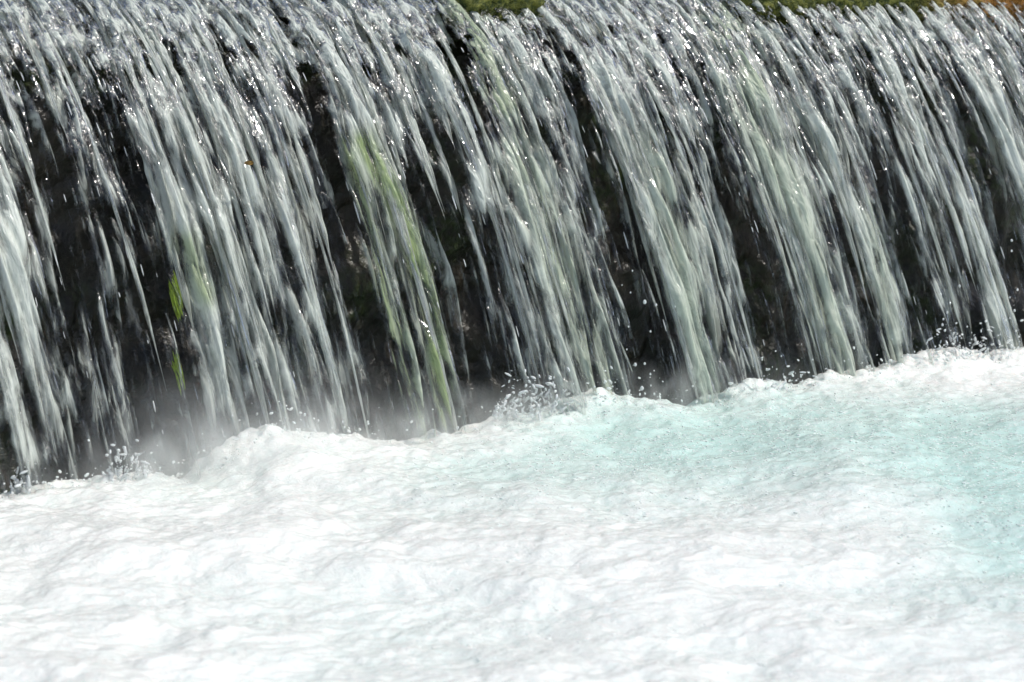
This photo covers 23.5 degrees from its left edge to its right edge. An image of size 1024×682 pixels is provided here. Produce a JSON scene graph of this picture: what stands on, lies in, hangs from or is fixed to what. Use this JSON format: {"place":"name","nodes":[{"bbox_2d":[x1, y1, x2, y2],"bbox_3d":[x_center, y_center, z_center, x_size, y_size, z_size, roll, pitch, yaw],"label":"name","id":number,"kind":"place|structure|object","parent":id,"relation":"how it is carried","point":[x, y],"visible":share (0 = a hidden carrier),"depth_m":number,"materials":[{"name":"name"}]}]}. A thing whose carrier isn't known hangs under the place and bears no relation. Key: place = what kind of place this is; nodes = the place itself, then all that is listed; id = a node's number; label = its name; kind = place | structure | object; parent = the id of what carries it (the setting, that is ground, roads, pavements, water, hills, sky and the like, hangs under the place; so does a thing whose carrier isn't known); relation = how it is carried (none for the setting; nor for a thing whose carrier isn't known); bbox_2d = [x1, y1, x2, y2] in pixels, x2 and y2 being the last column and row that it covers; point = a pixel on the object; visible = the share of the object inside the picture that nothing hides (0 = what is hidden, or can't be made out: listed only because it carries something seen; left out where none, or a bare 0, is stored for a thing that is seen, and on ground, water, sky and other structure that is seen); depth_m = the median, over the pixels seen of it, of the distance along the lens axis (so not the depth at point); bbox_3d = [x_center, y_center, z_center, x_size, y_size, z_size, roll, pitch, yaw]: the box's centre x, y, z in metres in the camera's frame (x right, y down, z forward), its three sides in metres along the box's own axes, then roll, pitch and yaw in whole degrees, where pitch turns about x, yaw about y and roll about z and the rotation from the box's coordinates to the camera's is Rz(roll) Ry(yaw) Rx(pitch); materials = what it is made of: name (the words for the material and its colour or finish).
{"place":"outdoors","nodes":[
{"label":"outdoors","id":0,"kind":"place"},
{"bbox_2d":[0,347,1023,681],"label":"pool","id":1,"kind":"structure","parent":0,"point":[276,555],"depth_m":4.36,"materials":[{"name":"liquid"}]},
{"bbox_2d":[9,460,35,492],"bbox_3d":[-0.978,0.270,4.930,0.054,0.075,0.127,-1,9,-10],"label":"splash","id":2,"kind":"object","parent":1,"relation":"on","point":[28,486],"visible":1,"depth_m":4.92,"materials":[{"name":"white liquid"}]},
{"bbox_2d":[101,439,151,480],"bbox_3d":[-0.793,0.251,5.058,0.111,0.095,0.116,-4,9,-23],"label":"splash","id":3,"kind":"object","parent":1,"relation":"on","point":[146,472],"visible":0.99,"depth_m":5.04,"materials":[{"name":"white liquid"}]},
{"bbox_2d":[0,0,1023,493],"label":"stone weir","id":4,"kind":"object","parent":1,"relation":"in","point":[78,248],"visible":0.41,"depth_m":6.03,"materials":[{"name":"black stone"}]},
{"bbox_2d":[0,75,113,498],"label":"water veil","id":5,"kind":"object","parent":4,"relation":"on","point":[18,297],"visible":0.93,"depth_m":5.07,"materials":[{"name":"white liquid"}]},
{"bbox_2d":[0,0,213,477],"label":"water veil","id":6,"kind":"object","parent":4,"relation":"on","point":[53,99],"visible":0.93,"depth_m":5.33,"materials":[{"name":"white liquid"}]},
{"bbox_2d":[169,270,183,321],"bbox_3d":[-0.718,-0.096,5.268,0.036,0.112,0.014,-6,10,-35],"label":"algae tuft","id":7,"kind":"object","parent":4,"relation":"attached to","point":[174,294],"visible":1,"depth_m":5.27,"materials":[{"name":"green plant"}]},
{"bbox_2d":[171,348,184,393],"bbox_3d":[-0.716,0.064,5.292,0.032,0.110,0.015,-6,11,-36],"label":"algae tuft","id":8,"kind":"object","parent":4,"relation":"attached to","point":[176,367],"visible":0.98,"depth_m":5.29,"materials":[{"name":"green plant"}]},
{"bbox_2d":[48,0,390,463],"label":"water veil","id":9,"kind":"object","parent":4,"relation":"on","point":[183,205],"visible":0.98,"depth_m":5.45,"materials":[{"name":"white liquid"}]},
{"bbox_2d":[244,161,253,164],"bbox_3d":[-0.575,-0.389,5.383,0.026,0.010,0.011,-5,10,-32],"label":"fallen leaf","id":10,"kind":"object","parent":9,"relation":"on","point":[249,162],"visible":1,"depth_m":5.38,"materials":[{"name":"brown plant"}]},
{"bbox_2d":[247,0,525,440],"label":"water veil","id":11,"kind":"object","parent":4,"relation":"on","point":[395,204],"visible":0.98,"depth_m":5.72,"materials":[{"name":"white liquid"}]},
{"bbox_2d":[429,0,548,39],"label":"moss cushion","id":12,"kind":"object","parent":4,"relation":"on","point":[492,6],"visible":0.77,"depth_m":6.11,"materials":[{"name":"green plant"}]},
{"bbox_2d":[363,0,682,414],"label":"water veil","id":13,"kind":"object","parent":4,"relation":"on","point":[537,182],"visible":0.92,"depth_m":5.90,"materials":[{"name":"white liquid"}]},
{"bbox_2d":[539,0,822,403],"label":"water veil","id":14,"kind":"object","parent":4,"relation":"on","point":[640,160],"visible":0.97,"depth_m":6.14,"materials":[{"name":"white liquid"}]},
{"bbox_2d":[656,0,966,375],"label":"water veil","id":15,"kind":"object","parent":4,"relation":"attached to","point":[751,89],"visible":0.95,"depth_m":6.38,"materials":[{"name":"white liquid"}]},
{"bbox_2d":[720,0,1023,34],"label":"moss ledge","id":16,"kind":"object","parent":4,"relation":"on","point":[775,6],"visible":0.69,"depth_m":6.76,"materials":[{"name":"green plant"}]},
{"bbox_2d":[819,2,1020,356],"bbox_3d":[1.006,-0.428,6.750,0.257,1.147,0.967,-7,11,-40],"label":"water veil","id":17,"kind":"object","parent":4,"relation":"on","point":[894,86],"visible":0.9,"depth_m":6.62,"materials":[{"name":"white liquid"}]},
{"bbox_2d":[884,0,1023,349],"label":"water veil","id":18,"kind":"object","parent":4,"relation":"on","point":[1008,137],"visible":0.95,"depth_m":6.84,"materials":[{"name":"white liquid"}]},
{"bbox_2d":[0,293,1023,497],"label":"spray","id":19,"kind":"object","parent":1,"relation":"on","point":[312,435],"visible":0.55,"depth_m":5.58,"materials":[{"name":"white liquid"}]},
{"bbox_2d":[492,367,572,420],"bbox_3d":[0.049,0.130,5.628,0.263,0.145,0.102,-6,10,-35],"label":"splash","id":20,"kind":"object","parent":1,"relation":"on","point":[513,411],"visible":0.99,"depth_m":5.61,"materials":[{"name":"white liquid"}]},
{"bbox_2d":[399,375,1023,676],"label":"bubbles","id":21,"kind":"object","parent":1,"relation":"on","point":[796,512],"visible":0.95,"depth_m":5.14,"materials":[{"name":"white liquid"}]},
{"bbox_2d":[765,365,815,389],"bbox_3d":[0.689,0.095,6.062,0.223,0.087,0.105,-6,10,-34],"label":"splash","id":22,"kind":"object","parent":1,"relation":"on","point":[783,383],"visible":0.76,"depth_m":6.03,"materials":[{"name":"white liquid"}]},
{"bbox_2d":[926,326,1010,362],"bbox_3d":[1.179,0.017,6.397,0.373,0.127,0.110,-6,10,-35],"label":"splash","id":23,"kind":"object","parent":1,"relation":"on","point":[965,348],"visible":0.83,"depth_m":6.39,"materials":[{"name":"white liquid"}]}
]}

